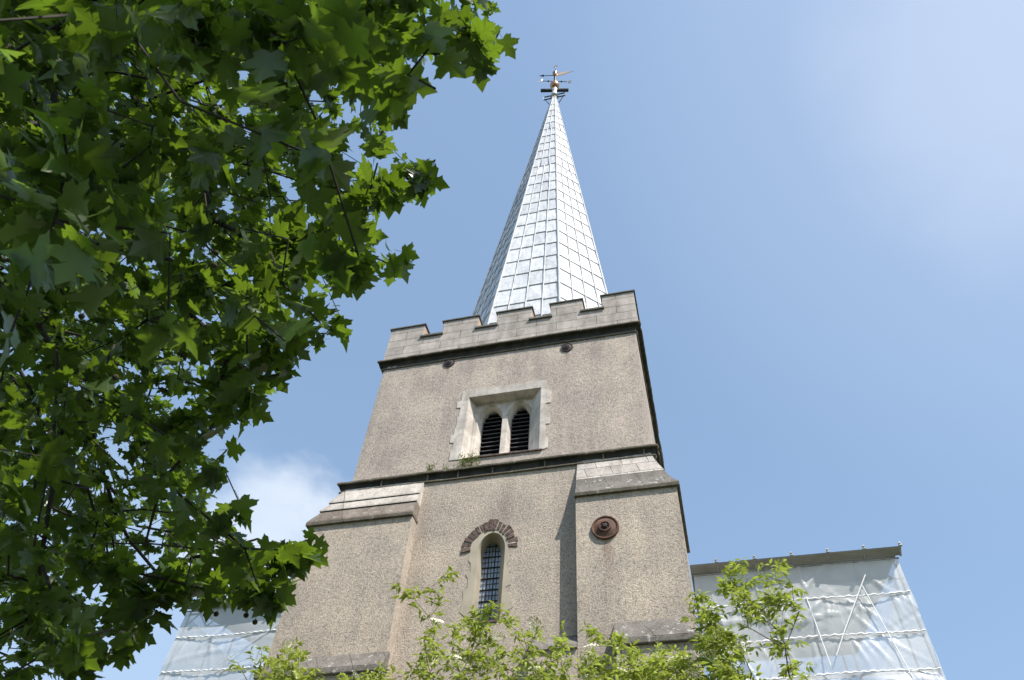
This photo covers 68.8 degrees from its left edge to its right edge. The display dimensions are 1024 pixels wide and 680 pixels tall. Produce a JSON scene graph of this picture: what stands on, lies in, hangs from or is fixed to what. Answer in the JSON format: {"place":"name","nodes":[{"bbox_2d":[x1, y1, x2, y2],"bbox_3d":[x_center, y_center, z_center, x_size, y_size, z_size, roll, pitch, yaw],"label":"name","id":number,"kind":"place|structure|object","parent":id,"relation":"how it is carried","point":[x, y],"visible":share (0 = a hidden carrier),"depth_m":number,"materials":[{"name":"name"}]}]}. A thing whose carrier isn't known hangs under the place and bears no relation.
{"place":"outdoors","nodes":[
{"label":"outdoors","id":0,"kind":"place"},
{"bbox_2d":[157,599,281,679],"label":"sheeted scaffold","id":1,"kind":"object","parent":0,"point":[200,649],"visible":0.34,"depth_m":19.47,"materials":[{"name":"white"}]},
{"bbox_2d":[0,0,519,679],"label":"plane tree","id":2,"kind":"object","parent":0,"point":[70,168],"visible":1,"depth_m":4.01,"materials":[{"name":"green plant"}]},
{"bbox_2d":[219,636,406,679],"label":"elder bush","id":3,"kind":"object","parent":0,"point":[287,665],"visible":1,"depth_m":7.98,"materials":[{"name":"green plant"}]},
{"bbox_2d":[253,92,704,679],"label":"church tower","id":4,"kind":"structure","parent":0,"point":[529,380],"depth_m":13.53,"materials":[{"name":"stone"}]},
{"bbox_2d":[425,461,438,470],"bbox_3d":[-1.536,2.429,14.345,0.291,0.308,0.152,-9,-52,11],"label":"ledge weed","id":5,"kind":"object","parent":4,"relation":"on","point":[428,467],"visible":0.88,"depth_m":14.33,"materials":[{"name":"green plant"}]},
{"bbox_2d":[453,449,481,467],"bbox_3d":[-0.861,2.289,14.256,0.596,0.420,0.206,-9,-52,11],"label":"ledge weed","id":6,"kind":"object","parent":4,"relation":"on","point":[467,462],"visible":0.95,"depth_m":14.23,"materials":[{"name":"green plant"}]},
{"bbox_2d":[460,519,517,622],"bbox_3d":[-0.372,3.853,12.357,0.989,1.956,0.332,-9,-52,11],"label":"lancet window","id":7,"kind":"structure","parent":4,"relation":"in","point":[488,545],"depth_m":12.47,"materials":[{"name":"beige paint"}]},
{"bbox_2d":[449,380,550,460],"bbox_3d":[-0.148,1.833,15.264,2.040,1.970,0.685,-9,-52,11],"label":"belfry window","id":8,"kind":"structure","parent":4,"relation":"in","point":[512,430],"depth_m":15.44,"materials":[{"name":"stone"}]},
{"bbox_2d":[538,65,572,98],"bbox_3d":[2.200,-12.754,37.117,1.435,3.650,1.163,-36,-61,28],"label":"weather vane","id":9,"kind":"object","parent":4,"relation":"on","point":[554,89],"visible":0.97,"depth_m":36.83,"materials":[{"name":"grey paint"}]},
{"bbox_2d":[391,565,603,679],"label":"elder bush","id":10,"kind":"object","parent":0,"point":[476,631],"visible":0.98,"depth_m":7.53,"materials":[{"name":"green plant"}]},
{"bbox_2d":[0,0,1023,679],"label":"sky","id":11,"kind":"structure","parent":0,"point":[812,211],"materials":[{"name":"blue"}]},
{"bbox_2d":[579,557,815,679],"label":"elder bush","id":12,"kind":"object","parent":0,"point":[715,640],"visible":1,"depth_m":6.88,"materials":[{"name":"green plant"}]},
{"bbox_2d":[690,542,945,679],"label":"sheeted scaffold","id":13,"kind":"object","parent":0,"point":[863,620],"visible":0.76,"depth_m":16.21,"materials":[{"name":"white"}]}
]}

